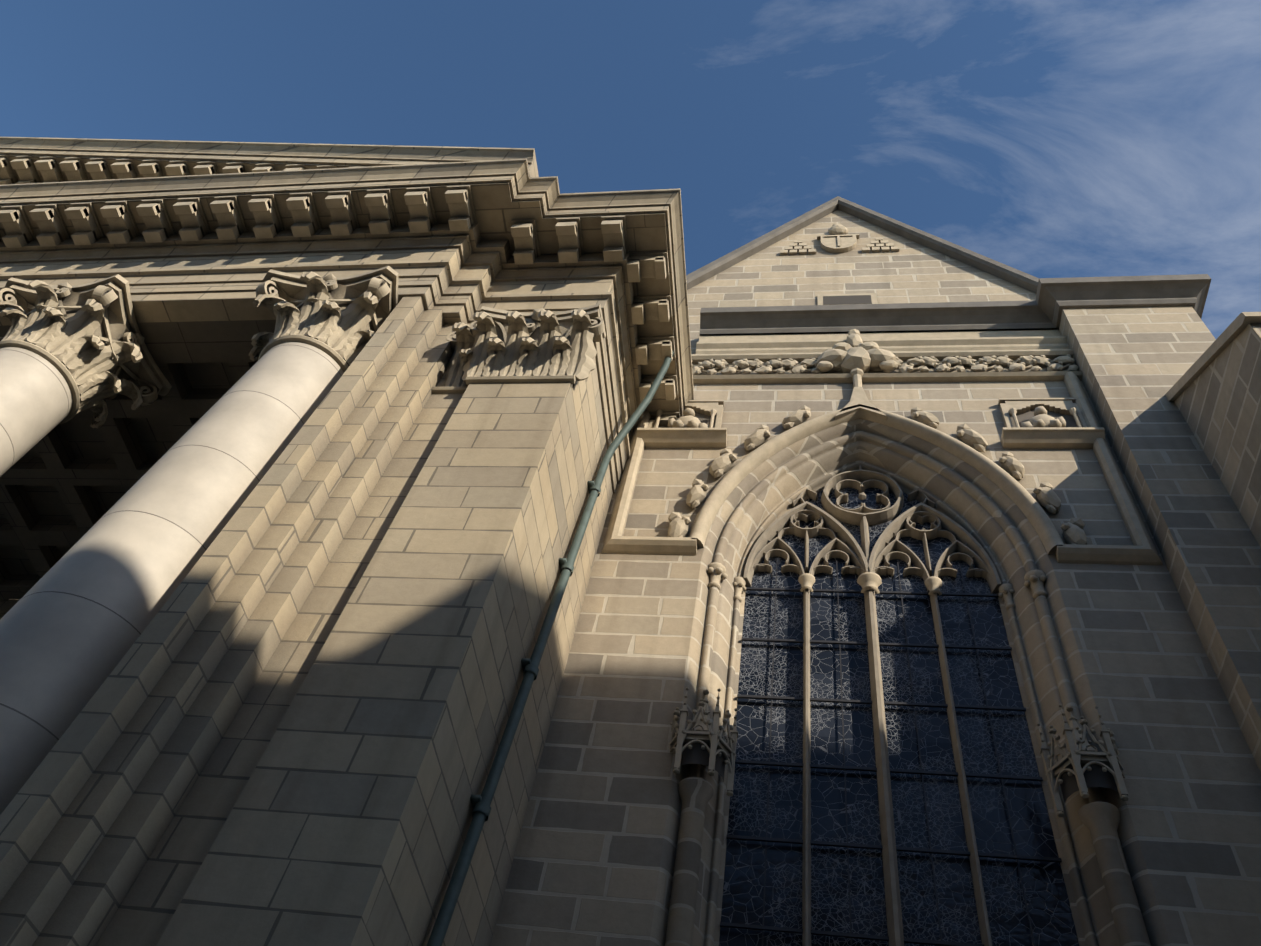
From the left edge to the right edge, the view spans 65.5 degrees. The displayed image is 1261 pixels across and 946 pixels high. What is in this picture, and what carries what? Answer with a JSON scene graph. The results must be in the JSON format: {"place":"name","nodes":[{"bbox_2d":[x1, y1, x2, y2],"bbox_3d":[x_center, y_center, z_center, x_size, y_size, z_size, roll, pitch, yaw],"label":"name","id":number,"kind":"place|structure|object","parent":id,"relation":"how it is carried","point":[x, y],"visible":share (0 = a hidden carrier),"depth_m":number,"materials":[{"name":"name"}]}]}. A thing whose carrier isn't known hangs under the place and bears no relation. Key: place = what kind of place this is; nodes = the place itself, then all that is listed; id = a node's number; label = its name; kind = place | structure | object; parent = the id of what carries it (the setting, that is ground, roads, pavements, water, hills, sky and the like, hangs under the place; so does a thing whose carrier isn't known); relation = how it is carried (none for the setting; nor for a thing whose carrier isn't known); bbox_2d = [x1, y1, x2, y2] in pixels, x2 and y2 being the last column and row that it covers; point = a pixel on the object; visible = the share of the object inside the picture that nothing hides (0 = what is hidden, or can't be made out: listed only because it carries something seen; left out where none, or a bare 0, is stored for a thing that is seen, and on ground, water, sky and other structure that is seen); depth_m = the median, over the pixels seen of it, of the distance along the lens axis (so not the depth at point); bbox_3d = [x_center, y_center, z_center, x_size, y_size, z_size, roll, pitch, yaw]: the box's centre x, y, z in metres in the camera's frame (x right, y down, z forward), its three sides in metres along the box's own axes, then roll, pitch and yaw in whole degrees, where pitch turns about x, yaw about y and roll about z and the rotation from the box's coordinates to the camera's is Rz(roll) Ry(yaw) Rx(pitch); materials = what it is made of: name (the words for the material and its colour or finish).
{"place":"outdoors","nodes":[
{"label":"outdoors","id":0,"kind":"place"},
{"bbox_2d":[0,342,343,814],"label":"columns","id":1,"kind":"structure","parent":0,"point":[78,617],"depth_m":9.62,"materials":[{"name":"beige stone"}]},
{"bbox_2d":[0,0,1260,338],"label":"sky","id":2,"kind":"structure","parent":0,"point":[1037,138],"materials":[{"name":"blue"}]},
{"bbox_2d":[687,210,1035,353],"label":"gable wall","id":3,"kind":"structure","parent":0,"point":[910,271],"depth_m":21.92,"materials":[{"name":"beige stone"}]},
{"bbox_2d":[780,223,898,254],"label":"gable arms","id":4,"kind":"object","parent":3,"relation":"attached to","point":[838,239],"visible":0.98,"depth_m":23.25},
{"bbox_2d":[823,295,871,304],"bbox_3d":[4.614,-3.667,20.886,1.000,0.420,0.045,0,-55,10],"label":"dark gable window","id":5,"kind":"structure","parent":3,"relation":"in","point":[851,299],"depth_m":20.87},
{"bbox_2d":[817,293,877,304],"bbox_3d":[4.615,-3.657,20.893,1.240,0.640,0.060,0,-55,10],"label":"gable window frame","id":6,"kind":"object","parent":3,"relation":"attached to","point":[873,298],"visible":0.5,"depth_m":21.04,"materials":[{"name":"beige stone"}]},
{"bbox_2d":[1174,324,1260,547],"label":"wall","id":7,"kind":"structure","parent":0,"point":[1217,401],"depth_m":13.09,"materials":[{"name":"stone"}]},
{"bbox_2d":[1165,312,1260,400],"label":"coping","id":8,"kind":"object","parent":7,"relation":"attached to","point":[1235,328],"visible":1,"depth_m":13.64,"materials":[{"name":"beige stone"}]},
{"bbox_3d":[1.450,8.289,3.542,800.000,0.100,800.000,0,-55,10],"label":"ground","id":9,"kind":"structure","parent":0,"visible":0},
{"bbox_2d":[0,320,275,618],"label":"portico ceiling","id":10,"kind":"structure","parent":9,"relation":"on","point":[65,487],"depth_m":17.08,"materials":[{"name":"stone"}]},
{"bbox_2d":[0,159,693,492],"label":"entablature","id":11,"kind":"structure","parent":10,"relation":"on","point":[460,276],"depth_m":15.46,"materials":[{"name":"stone"}]},
{"bbox_2d":[0,137,538,181],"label":"pediment","id":12,"kind":"structure","parent":11,"relation":"on","point":[221,154],"depth_m":17.64,"materials":[{"name":"stone"}]},
{"bbox_2d":[0,155,367,184],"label":"raking modillions","id":13,"kind":"object","parent":12,"relation":"attached to","point":[28,167],"visible":0.4,"depth_m":18.63,"materials":[{"name":"beige stone"}]},
{"bbox_2d":[0,185,679,424],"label":"modillions","id":14,"kind":"object","parent":11,"relation":"on","point":[118,215],"visible":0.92,"depth_m":15.74,"materials":[{"name":"beige stone"}]},
{"bbox_2d":[0,296,612,945],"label":"wall","id":15,"kind":"structure","parent":9,"relation":"on","point":[288,724],"depth_m":8.65,"materials":[{"name":"beige stone"}]},
{"bbox_2d":[431,303,605,393],"bbox_3d":[-1.521,-1.745,13.211,2.264,1.529,0.828,0,-55,10],"label":"pilaster capital","id":16,"kind":"object","parent":15,"relation":"attached to","point":[479,347],"depth_m":13.13,"materials":[{"name":"beige stone"}]},
{"bbox_2d":[427,350,673,945],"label":"downpipe","id":17,"kind":"object","parent":9,"relation":"on","point":[481,803],"visible":0.94,"depth_m":10.02,"materials":[{"name":"green metal"}]},
{"bbox_2d":[490,381,1260,945],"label":"chapel wall","id":18,"kind":"structure","parent":9,"relation":"on","point":[584,871],"depth_m":11.34,"materials":[{"name":"stone"}]},
{"bbox_2d":[637,398,1104,448],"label":"niches","id":19,"kind":"object","parent":18,"relation":"attached to","point":[1082,435],"visible":0.88,"depth_m":16.16,"materials":[{"name":"beige stone"}]},
{"bbox_2d":[667,406,1065,427],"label":"relief sculptures","id":20,"kind":"object","parent":19,"relation":"in","point":[1040,418],"visible":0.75,"depth_m":15.85},
{"bbox_2d":[658,409,1077,427],"bbox_3d":[3.827,-0.836,16.407,6.890,1.100,0.004,0,-55,10],"label":"niche shade","id":21,"kind":"object","parent":19,"relation":"in","point":[1021,417],"depth_m":16.10,"materials":[{"name":"beige stone"}]},
{"bbox_2d":[688,404,1063,554],"bbox_3d":[3.624,-0.075,15.188,5.225,3.836,0.172,0,-55,10],"label":"hood mould","id":22,"kind":"object","parent":18,"relation":"attached to","point":[1017,493],"visible":0.92,"depth_m":15.20,"materials":[{"name":"beige stone"}]},
{"bbox_2d":[667,329,1086,544],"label":"finial crockets","id":23,"kind":"object","parent":22,"relation":"attached to","point":[855,356],"visible":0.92,"depth_m":16.03,"materials":[{"name":"beige stone"}]},
{"bbox_2d":[707,562,1047,609],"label":"colonnette capitals","id":24,"kind":"object","parent":18,"relation":"on","point":[1035,580],"visible":0.88,"depth_m":13.72,"materials":[{"name":"beige stone"}]},
{"bbox_2d":[696,328,1068,353],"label":"string course molding","id":25,"kind":"structure","parent":18,"relation":"attached to","point":[949,340],"depth_m":18.55,"materials":[{"name":"beige stone"}]},
{"bbox_2d":[602,349,1162,564],"bbox_3d":[3.683,-0.520,15.827,7.650,5.740,0.173,0,-55,10],"label":"frame","id":26,"kind":"object","parent":18,"relation":"attached to","point":[1142,550],"visible":0.65,"depth_m":16.07,"materials":[{"name":"beige stone"}]},
{"bbox_2d":[692,354,1078,374],"bbox_3d":[4.030,-1.937,17.793,7.679,0.557,0.158,0,-55,10],"label":"carved foliage frieze","id":27,"kind":"object","parent":26,"relation":"attached to","point":[923,363],"visible":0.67,"depth_m":17.57,"materials":[{"name":"beige stone"}]},
{"bbox_2d":[670,687,1128,816],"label":"niche canopies","id":28,"kind":"object","parent":18,"relation":"attached to","point":[703,732],"visible":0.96,"depth_m":10.73,"materials":[{"name":"beige stone"}]},
{"bbox_2d":[681,742,1117,802],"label":"canopy undersides","id":29,"kind":"object","parent":28,"relation":"attached to","point":[1096,776],"visible":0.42,"depth_m":10.35,"materials":[{"name":"grey stone"}]},
{"bbox_2d":[649,418,1170,945],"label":"window reveal","id":30,"kind":"object","parent":18,"relation":"attached to","point":[987,514],"depth_m":12.73,"materials":[{"name":"beige stone"}]},
{"bbox_2d":[742,465,1001,945],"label":"window tracery","id":31,"kind":"object","parent":30,"relation":"attached to","point":[967,546],"visible":0.9,"depth_m":14.23,"materials":[{"name":"stone"}]},
{"bbox_2d":[720,559,1061,945],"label":"window glazing bars","id":32,"kind":"object","parent":30,"relation":"attached to","point":[850,935],"visible":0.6,"depth_m":11.38,"materials":[{"name":"grey metal"}]},
{"bbox_2d":[719,482,1078,945],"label":"window glass","id":33,"kind":"object","parent":30,"relation":"in","point":[1050,914],"depth_m":11.47,"materials":[{"name":"blue glass"}]},
{"bbox_2d":[665,777,1150,945],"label":"shafts","id":34,"kind":"object","parent":30,"relation":"attached to","point":[1100,821],"visible":0.98,"depth_m":9.75,"materials":[{"name":"stone"}]},
{"bbox_2d":[1059,306,1260,772],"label":"buttress","id":35,"kind":"structure","parent":9,"relation":"on","point":[1134,364],"depth_m":13.72,"materials":[{"name":"stone"}]},
{"bbox_2d":[700,274,1210,335],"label":"cornice","id":36,"kind":"structure","parent":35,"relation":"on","point":[1055,297],"depth_m":18.71,"materials":[{"name":"grey stone"}]},
{"bbox_3d":[-23.606,7.425,7.679,39.200,0.300,7.400,0,-55,10],"label":"stylobate","id":37,"kind":"object","parent":9,"relation":"on","visible":0},
{"bbox_2d":[0,266,398,428],"bbox_3d":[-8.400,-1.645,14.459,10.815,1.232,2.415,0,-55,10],"label":"column capitals","id":38,"kind":"object","parent":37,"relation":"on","point":[82,353],"visible":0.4,"depth_m":13.90,"materials":[{"name":"beige stone"}]},
{"bbox_3d":[-20.451,5.082,20.130,41.100,24.000,2.600,0,-55,10],"label":"nave wall","id":39,"kind":"object","parent":9,"relation":"on","visible":0},
{"bbox_2d":[686,196,1038,293],"bbox_3d":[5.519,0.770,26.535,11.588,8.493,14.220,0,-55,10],"label":"gable coping","id":40,"kind":"object","parent":39,"relation":"attached to","point":[1024,280],"visible":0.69,"depth_m":23.06,"materials":[{"name":"grey stone"}]}
]}

